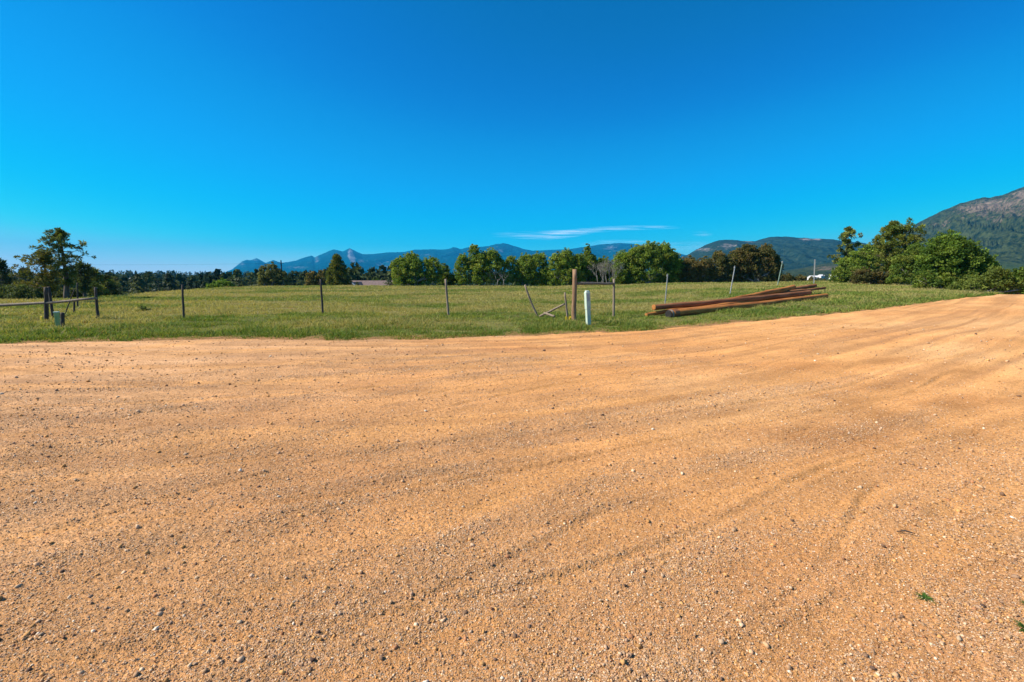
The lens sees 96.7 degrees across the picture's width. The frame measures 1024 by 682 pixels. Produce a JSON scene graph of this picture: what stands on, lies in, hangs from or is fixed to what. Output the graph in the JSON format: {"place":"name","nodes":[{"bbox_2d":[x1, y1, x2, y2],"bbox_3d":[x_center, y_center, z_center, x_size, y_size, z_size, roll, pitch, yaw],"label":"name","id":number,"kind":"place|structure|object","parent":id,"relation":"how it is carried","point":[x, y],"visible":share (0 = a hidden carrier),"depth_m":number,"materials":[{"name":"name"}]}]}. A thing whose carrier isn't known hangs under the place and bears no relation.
{"place":"outdoors","nodes":[
{"label":"outdoors","id":0,"kind":"place"},
{"bbox_2d":[220,243,685,274],"bbox_3d":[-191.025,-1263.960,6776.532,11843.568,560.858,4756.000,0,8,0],"label":"distant mountains","id":1,"kind":"structure","parent":0,"point":[448,257],"depth_m":6965.97,"materials":[{"name":"blue stone"}]},
{"bbox_2d":[0,275,1014,343],"bbox_3d":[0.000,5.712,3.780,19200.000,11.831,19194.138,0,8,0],"label":"ground","id":2,"kind":"structure","parent":0,"point":[393,337],"depth_m":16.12,"materials":[{"name":"green plant"}]},
{"bbox_2d":[0,257,15,296],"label":"pine tree","id":3,"kind":"object","parent":2,"relation":"on","point":[7,280],"visible":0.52,"depth_m":43.47,"materials":[{"name":"green plant"}]},
{"bbox_2d":[0,282,43,298],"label":"shrub","id":4,"kind":"object","parent":2,"relation":"on","point":[14,291],"visible":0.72,"depth_m":33.44,"materials":[{"name":"green plant"}]},
{"bbox_2d":[13,265,39,298],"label":"pine tree","id":5,"kind":"object","parent":2,"relation":"on","point":[23,276],"visible":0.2,"depth_m":51.10,"materials":[{"name":"green plant"}]},
{"bbox_2d":[8,249,64,294],"bbox_3d":[-26.314,-3.424,25.228,2.332,3.324,2.377,-6,10,-34],"label":"pine tree","id":6,"kind":"object","parent":2,"relation":"on","point":[41,258],"visible":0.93,"depth_m":25.02,"materials":[{"name":"green plant"}]},
{"bbox_2d":[44,287,48,319],"bbox_3d":[-16.275,-1.148,15.913,0.281,1.469,0.124,0,8,0],"label":"fence post","id":7,"kind":"object","parent":2,"relation":"on","point":[46,307],"visible":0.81,"depth_m":15.86,"materials":[{"name":"brown wood"}]},
{"bbox_2d":[0,297,96,306],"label":"fence rail","id":8,"kind":"object","parent":7,"relation":"attached to","point":[47,302],"visible":1,"depth_m":15.85,"materials":[{"name":"grey wood"}]},
{"bbox_2d":[48,287,53,317],"bbox_3d":[-17.031,-1.281,16.835,0.097,1.458,0.095,0,8,0],"label":"fence post","id":9,"kind":"object","parent":2,"relation":"on","point":[50,299],"visible":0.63,"depth_m":16.79,"materials":[{"name":"brown wood"}]},
{"bbox_2d":[53,311,60,325],"bbox_3d":[-14.152,-0.682,14.168,0.122,0.474,0.112,-3,9,-20],"label":"utility pedestal","id":10,"kind":"object","parent":2,"relation":"on","point":[57,317],"visible":0.77,"depth_m":14.13,"materials":[{"name":"green plastic"}]},
{"bbox_2d":[60,312,64,325],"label":"fence post","id":11,"kind":"object","parent":2,"relation":"on","point":[62,320],"visible":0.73,"depth_m":13.80,"materials":[{"name":"brown wood"}]},
{"bbox_2d":[30,227,95,297],"bbox_3d":[-29.729,-4.983,30.171,3.333,5.029,2.167,0,8,0],"label":"pine tree","id":12,"kind":"object","parent":2,"relation":"on","point":[59,236],"visible":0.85,"depth_m":29.85,"materials":[{"name":"green plant"}]},
{"bbox_2d":[40,285,91,297],"bbox_3d":[-36.315,-3.707,36.896,3.746,1.893,2.097,0,8,0],"label":"shrub","id":13,"kind":"object","parent":2,"relation":"on","point":[58,293],"visible":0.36,"depth_m":36.40,"materials":[{"name":"green plant"}]},
{"bbox_2d":[77,283,78,305],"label":"fence post","id":14,"kind":"object","parent":2,"relation":"on","point":[77,295],"visible":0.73,"depth_m":22.76,"materials":[{"name":"grey wood"}]},
{"bbox_2d":[72,259,96,296],"bbox_3d":[-30.963,-4.334,32.737,1.926,3.135,1.526,0,8,0],"label":"pine tree","id":15,"kind":"object","parent":2,"relation":"on","point":[82,279],"visible":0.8,"depth_m":32.63,"materials":[{"name":"green plant"}]},
{"bbox_2d":[94,287,99,317],"bbox_3d":[-14.679,-1.180,16.107,0.136,1.441,0.096,0,8,0],"label":"fence post","id":16,"kind":"object","parent":2,"relation":"on","point":[96,302],"visible":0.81,"depth_m":16.06,"materials":[{"name":"brown wood"}]},
{"bbox_2d":[86,267,120,295],"bbox_3d":[-32.467,-4.458,35.762,2.789,2.807,1.767,-7,11,-38],"label":"pine tree","id":17,"kind":"object","parent":2,"relation":"on","point":[94,283],"visible":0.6,"depth_m":35.77,"materials":[{"name":"green plant"}]},
{"bbox_2d":[99,274,122,295],"bbox_3d":[-35.313,-4.624,39.758,2.051,2.541,1.742,3,9,18],"label":"pine tree","id":18,"kind":"object","parent":2,"relation":"on","point":[112,290],"visible":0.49,"depth_m":39.63,"materials":[{"name":"green plant"}]},
{"bbox_2d":[116,280,128,292],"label":"conifer tree","id":19,"kind":"object","parent":2,"relation":"on","point":[122,284],"visible":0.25,"depth_m":101.76,"materials":[{"name":"green plant"}]},
{"bbox_2d":[121,281,132,292],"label":"conifer tree","id":20,"kind":"object","parent":2,"relation":"on","point":[127,284],"visible":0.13,"depth_m":129.71,"materials":[{"name":"green plant"}]},
{"bbox_2d":[114,290,143,294],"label":"shrub","id":21,"kind":"object","parent":2,"relation":"on","point":[138,292],"visible":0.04,"depth_m":45.70,"materials":[{"name":"green plant"}]},
{"bbox_2d":[128,274,149,291],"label":"conifer tree","id":22,"kind":"object","parent":2,"relation":"on","point":[136,276],"visible":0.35,"depth_m":108.31,"materials":[{"name":"green plant"}]},
{"bbox_2d":[134,278,151,292],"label":"conifer tree","id":23,"kind":"object","parent":2,"relation":"on","point":[140,282],"visible":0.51,"depth_m":104.40,"materials":[{"name":"green plant"}]},
{"bbox_2d":[136,305,152,310],"bbox_3d":[-16.186,-1.471,20.122,0.611,0.303,0.673,-2,8,-11],"label":"mullein","id":24,"kind":"object","parent":2,"relation":"on","point":[142,307],"visible":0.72,"depth_m":19.99,"materials":[{"name":"green plant"}]},
{"bbox_2d":[146,278,166,291],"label":"conifer tree","id":25,"kind":"object","parent":2,"relation":"on","point":[159,283],"visible":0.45,"depth_m":121.09,"materials":[{"name":"green plant"}]},
{"bbox_2d":[160,273,179,290],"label":"conifer tree","id":26,"kind":"object","parent":2,"relation":"on","point":[169,282],"visible":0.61,"depth_m":102.06,"materials":[{"name":"green plant"}]},
{"bbox_2d":[181,285,184,317],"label":"fence post","id":27,"kind":"object","parent":2,"relation":"on","point":[183,306],"visible":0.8,"depth_m":16.05,"materials":[{"name":"grey wood"}]},
{"bbox_2d":[185,280,194,289],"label":"conifer tree","id":28,"kind":"object","parent":2,"relation":"on","point":[189,283],"visible":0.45,"depth_m":99.15,"materials":[{"name":"green plant"}]},
{"bbox_2d":[205,277,236,287],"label":"shrub","id":29,"kind":"object","parent":2,"relation":"on","point":[219,283],"visible":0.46,"depth_m":74.08,"materials":[{"name":"green plant"}]},
{"bbox_2d":[232,277,247,286],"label":"conifer tree","id":30,"kind":"object","parent":2,"relation":"on","point":[238,279],"visible":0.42,"depth_m":102.58,"materials":[{"name":"green plant"}]},
{"bbox_2d":[257,261,290,285],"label":"oak tree","id":31,"kind":"object","parent":2,"relation":"on","point":[270,276],"visible":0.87,"depth_m":78.76,"materials":[{"name":"green plant"}]},
{"bbox_2d":[288,279,296,285],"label":"conifer tree","id":32,"kind":"object","parent":2,"relation":"on","point":[292,282],"visible":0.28,"depth_m":102.16,"materials":[{"name":"green plant"}]},
{"bbox_2d":[304,269,325,284],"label":"oak tree","id":33,"kind":"object","parent":2,"relation":"on","point":[310,276],"visible":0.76,"depth_m":82.82,"materials":[{"name":"green plant"}]},
{"bbox_2d":[320,279,323,312],"bbox_3d":[-7.620,-1.619,18.258,0.095,1.722,0.088,0,8,0],"label":"fence post","id":34,"kind":"object","parent":2,"relation":"on","point":[322,308],"visible":0.8,"depth_m":18.21,"materials":[{"name":"grey wood"}]},
{"bbox_2d":[325,253,351,284],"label":"pine tree","id":35,"kind":"object","parent":2,"relation":"on","point":[336,271],"visible":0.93,"depth_m":74.55,"materials":[{"name":"green plant"}]},
{"bbox_2d":[351,280,402,285],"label":"house","id":36,"kind":"structure","parent":2,"relation":"on","point":[370,282],"depth_m":102.24,"materials":[{"name":"pink"}]},
{"bbox_2d":[383,278,392,285],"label":"conifer tree","id":37,"kind":"object","parent":2,"relation":"on","point":[389,281],"visible":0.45,"depth_m":99.62,"materials":[{"name":"green plant"}]},
{"bbox_2d":[389,251,443,285],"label":"oak tree","id":38,"kind":"object","parent":2,"relation":"on","point":[405,267],"visible":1,"depth_m":64.64,"materials":[{"name":"green plant"}]},
{"bbox_2d":[437,263,451,284],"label":"oak tree","id":39,"kind":"object","parent":2,"relation":"on","point":[445,267],"visible":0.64,"depth_m":67.72,"materials":[{"name":"green plant"}]},
{"bbox_2d":[445,279,449,314],"bbox_3d":[-2.501,-1.525,17.576,0.171,1.728,0.094,0,8,0],"label":"fence post","id":40,"kind":"object","parent":2,"relation":"on","point":[447,302],"visible":0.83,"depth_m":17.51,"materials":[{"name":"grey wood"}]},
{"bbox_2d":[437,272,462,284],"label":"shrub","id":41,"kind":"object","parent":2,"relation":"on","point":[453,280],"visible":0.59,"depth_m":67.92,"materials":[{"name":"green plant"}]},
{"bbox_2d":[0,261,908,296],"bbox_3d":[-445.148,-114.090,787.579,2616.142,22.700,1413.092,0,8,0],"label":"forest","id":42,"kind":"object","parent":2,"relation":"on","point":[381,273],"visible":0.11,"depth_m":140.53,"materials":[{"name":"green plant"}]},
{"bbox_2d":[452,244,507,285],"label":"oak tree","id":43,"kind":"object","parent":2,"relation":"on","point":[479,266],"visible":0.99,"depth_m":64.58,"materials":[{"name":"green plant"}]},
{"bbox_2d":[489,271,505,285],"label":"dead shrub","id":44,"kind":"object","parent":2,"relation":"on","point":[498,277],"visible":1,"depth_m":64.07,"materials":[{"name":"grey plant"}]},
{"bbox_2d":[503,251,548,285],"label":"oak tree","id":45,"kind":"object","parent":2,"relation":"on","point":[526,273],"visible":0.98,"depth_m":65.60,"materials":[{"name":"green plant"}]},
{"bbox_2d":[524,284,537,315],"bbox_3d":[0.744,-1.357,17.068,0.588,1.520,0.080,0,8,0],"label":"fence post","id":46,"kind":"object","parent":2,"relation":"on","point":[533,307],"visible":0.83,"depth_m":17.02,"materials":[{"name":"grey wood"}]},
{"bbox_2d":[538,276,556,285],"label":"shrub","id":47,"kind":"object","parent":2,"relation":"on","point":[548,281],"visible":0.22,"depth_m":68.98,"materials":[{"name":"green plant"}]},
{"bbox_2d":[539,303,564,316],"bbox_3d":[1.451,-1.121,16.749,1.055,0.571,0.081,5,9,29],"label":"fence rail","id":48,"kind":"object","parent":2,"relation":"on","point":[555,308],"visible":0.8,"depth_m":16.66,"materials":[{"name":"brown wood"}]},
{"bbox_2d":[564,292,567,316],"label":"fence post","id":49,"kind":"object","parent":2,"relation":"on","point":[566,308],"visible":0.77,"depth_m":16.06,"materials":[{"name":"brown wood"}]},
{"bbox_2d":[545,247,588,285],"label":"oak tree","id":50,"kind":"object","parent":2,"relation":"on","point":[566,261],"visible":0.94,"depth_m":64.59,"materials":[{"name":"green plant"}]},
{"bbox_2d":[571,269,576,319],"bbox_3d":[2.082,-1.353,15.214,0.176,2.075,0.178,0,8,0],"label":"gate post","id":51,"kind":"object","parent":2,"relation":"on","point":[574,293],"visible":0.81,"depth_m":15.12,"materials":[{"name":"brown wood"}]},
{"bbox_2d":[577,282,613,284],"bbox_3d":[2.964,-2.020,15.992,0.103,0.133,2.330,7,11,41],"label":"gate crossbar","id":52,"kind":"object","parent":51,"relation":"attached to","point":[591,283],"visible":1,"depth_m":15.79,"materials":[{"name":"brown wood"}]},
{"bbox_2d":[584,290,590,324],"bbox_3d":[2.380,-1.026,14.269,0.151,1.115,0.150,-8,11,-21],"label":"utility pedestal","id":53,"kind":"object","parent":2,"relation":"on","point":[587,302],"visible":0.88,"depth_m":14.22,"materials":[{"name":"white plastic"}]},
{"bbox_2d":[579,243,612,282],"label":"oak tree","id":54,"kind":"object","parent":2,"relation":"on","point":[592,258],"visible":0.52,"depth_m":66.50,"materials":[{"name":"green plant"}]},
{"bbox_2d":[588,256,624,282],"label":"dead shrub","id":55,"kind":"object","parent":2,"relation":"on","point":[604,273],"visible":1,"depth_m":62.01,"materials":[{"name":"grey plant"}]},
{"bbox_2d":[612,279,614,316],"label":"fence post","id":56,"kind":"object","parent":2,"relation":"on","point":[613,305],"visible":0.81,"depth_m":16.89,"materials":[{"name":"grey wood"}]},
{"bbox_2d":[610,240,684,284],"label":"oak tree","id":57,"kind":"object","parent":2,"relation":"on","point":[661,260],"visible":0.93,"depth_m":63.23,"materials":[{"name":"green plant"}]},
{"bbox_2d":[665,274,667,303],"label":"steel post","id":58,"kind":"object","parent":2,"relation":"on","point":[666,288],"visible":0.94,"depth_m":22.32,"materials":[{"name":"grey metal"}]},
{"bbox_2d":[672,255,708,282],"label":"oak tree","id":59,"kind":"object","parent":2,"relation":"on","point":[697,270],"visible":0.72,"depth_m":64.57,"materials":[{"name":"green plant"}]},
{"bbox_2d":[698,250,736,282],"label":"oak tree","id":60,"kind":"object","parent":2,"relation":"on","point":[717,270],"visible":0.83,"depth_m":65.62,"materials":[{"name":"green plant"}]},
{"bbox_2d":[645,285,795,315],"bbox_3d":[9.752,-1.864,20.160,11.912,0.270,0.249,-11,13,-35],"label":"wooden pole","id":61,"kind":"object","parent":2,"relation":"on","point":[781,289],"visible":0.54,"depth_m":21.46,"materials":[{"name":"brown wood"}]},
{"bbox_2d":[755,287,825,293],"bbox_3d":[14.168,-2.529,23.077,4.962,0.177,0.156,-6,10,-21],"label":"wooden pole","id":62,"kind":"object","parent":61,"relation":"on","point":[812,289],"visible":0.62,"depth_m":23.25,"materials":[{"name":"brown wood"}]},
{"bbox_2d":[765,284,816,290],"bbox_3d":[14.648,-2.732,23.854,3.719,0.237,0.219,-8,11,-21],"label":"wooden pole","id":63,"kind":"object","parent":62,"relation":"on","point":[807,286],"visible":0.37,"depth_m":24.16,"materials":[{"name":"brown wood"}]},
{"bbox_2d":[730,266,735,292],"bbox_3d":[13.530,-3.606,27.964,0.278,2.064,0.059,0,8,0],"label":"steel post","id":64,"kind":"object","parent":2,"relation":"on","point":[732,278],"visible":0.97,"depth_m":27.92,"materials":[{"name":"grey metal"}]},
{"bbox_2d":[680,296,798,308],"bbox_3d":[10.035,-1.666,19.555,9.213,0.283,0.264,-9,12,-33],"label":"wooden pole","id":65,"kind":"object","parent":2,"relation":"on","point":[735,302],"visible":0.26,"depth_m":19.00,"materials":[{"name":"brown wood"}]},
{"bbox_2d":[652,290,811,309],"bbox_3d":[9.760,-1.776,19.387,10.174,0.260,0.241,-7,10,-28],"label":"wooden pole","id":66,"kind":"object","parent":65,"relation":"on","point":[718,301],"visible":0.95,"depth_m":18.83,"materials":[{"name":"brown wood"}]},
{"bbox_2d":[665,293,828,317],"bbox_3d":[10.292,-1.558,19.009,10.904,0.336,0.335,-7,11,-30],"label":"wooden pole","id":67,"kind":"object","parent":2,"relation":"on","point":[671,313],"visible":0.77,"depth_m":17.87,"materials":[{"name":"brown wood"}]},
{"bbox_2d":[726,243,783,281],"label":"oak tree","id":68,"kind":"object","parent":2,"relation":"on","point":[763,262],"visible":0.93,"depth_m":66.31,"materials":[{"name":"green plant"}]},
{"bbox_2d":[774,273,816,280],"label":"hedge","id":69,"kind":"object","parent":2,"relation":"on","point":[789,277],"visible":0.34,"depth_m":82.70,"materials":[{"name":"green plant"}]},
{"bbox_2d":[813,259,815,283],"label":"steel post","id":70,"kind":"object","parent":2,"relation":"on","point":[814,271],"visible":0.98,"depth_m":51.40,"materials":[{"name":"grey metal"}]},
{"bbox_2d":[827,226,862,267],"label":"pine tree","id":71,"kind":"object","parent":2,"relation":"on","point":[845,238],"visible":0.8,"depth_m":60.34,"materials":[{"name":"green plant"}]},
{"bbox_2d":[828,264,862,282],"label":"shrub","id":72,"kind":"object","parent":2,"relation":"on","point":[840,274],"visible":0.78,"depth_m":56.98,"materials":[{"name":"green plant"}]},
{"bbox_2d":[835,242,879,281],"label":"oak tree","id":73,"kind":"object","parent":2,"relation":"on","point":[865,260],"visible":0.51,"depth_m":58.57,"materials":[{"name":"green plant"}]},
{"bbox_2d":[849,267,898,283],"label":"shrub","id":74,"kind":"object","parent":2,"relation":"on","point":[877,276],"visible":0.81,"depth_m":46.21,"materials":[{"name":"green plant"}]},
{"bbox_2d":[860,216,926,273],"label":"pine tree","id":75,"kind":"object","parent":2,"relation":"on","point":[892,231],"visible":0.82,"depth_m":47.40,"materials":[{"name":"green plant"}]},
{"bbox_2d":[885,240,924,284],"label":"oak tree","id":76,"kind":"object","parent":2,"relation":"on","point":[906,257],"visible":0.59,"depth_m":43.07,"materials":[{"name":"green plant"}]},
{"bbox_2d":[910,270,979,288],"bbox_3d":[30.291,-4.110,31.757,4.682,1.758,2.010,0,8,0],"label":"shrub","id":77,"kind":"object","parent":2,"relation":"on","point":[946,279],"visible":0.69,"depth_m":31.45,"materials":[{"name":"green plant"}]},
{"bbox_2d":[911,229,1002,290],"bbox_3d":[31.974,-5.489,32.505,6.434,4.923,2.892,0,8,0],"label":"oak tree","id":78,"kind":"object","parent":2,"relation":"on","point":[951,253],"visible":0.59,"depth_m":31.91,"materials":[{"name":"green plant"}]},
{"bbox_2d":[946,265,1023,293],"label":"shrub","id":79,"kind":"object","parent":2,"relation":"on","point":[999,284],"visible":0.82,"depth_m":28.46,"materials":[{"name":"green plant"}]},
{"bbox_2d":[995,266,1023,293],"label":"shrub","id":80,"kind":"object","parent":2,"relation":"on","point":[1018,273],"visible":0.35,"depth_m":29.54,"materials":[{"name":"green plant"}]},
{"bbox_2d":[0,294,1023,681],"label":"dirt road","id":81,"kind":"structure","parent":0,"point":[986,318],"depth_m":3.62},
{"bbox_2d":[0,322,1023,681],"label":"gravel","id":82,"kind":"structure","parent":0,"point":[574,662],"depth_m":2.54,"materials":[{"name":"beige gravel"}]},
{"bbox_2d":[913,591,937,604],"bbox_3d":[2.053,1.270,2.266,0.091,0.018,0.097,4,9,27],"label":"weed","id":83,"kind":"object","parent":82,"relation":"on","point":[924,596],"visible":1,"depth_m":2.27,"materials":[{"name":"green plant"}]},
{"bbox_2d":[1011,618,1023,631],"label":"weed","id":84,"kind":"object","parent":82,"relation":"on","point":[1019,624],"visible":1,"depth_m":2.07,"materials":[{"name":"green plant"}]},
{"bbox_2d":[0,0,1023,274],"label":"sky","id":85,"kind":"structure","parent":0,"point":[161,135],"materials":[{"name":"blue"}]},
{"bbox_2d":[683,236,875,270],"bbox_3d":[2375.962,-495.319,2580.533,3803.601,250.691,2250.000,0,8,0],"label":"forested mountain","id":86,"kind":"structure","parent":0,"point":[794,253],"depth_m":2315.77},
{"bbox_2d":[781,262,883,276],"bbox_3d":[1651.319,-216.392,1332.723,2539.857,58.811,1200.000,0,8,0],"label":"foothill","id":87,"kind":"structure","parent":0,"point":[825,269],"depth_m":1150.73,"materials":[{"name":"green plant"}]},
{"bbox_2d":[879,187,1023,272],"bbox_3d":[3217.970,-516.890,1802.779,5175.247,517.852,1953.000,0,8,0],"label":"granite mountain","id":88,"kind":"structure","parent":0,"point":[995,225],"depth_m":1411.56,"materials":[{"name":"grey stone"}]}
]}

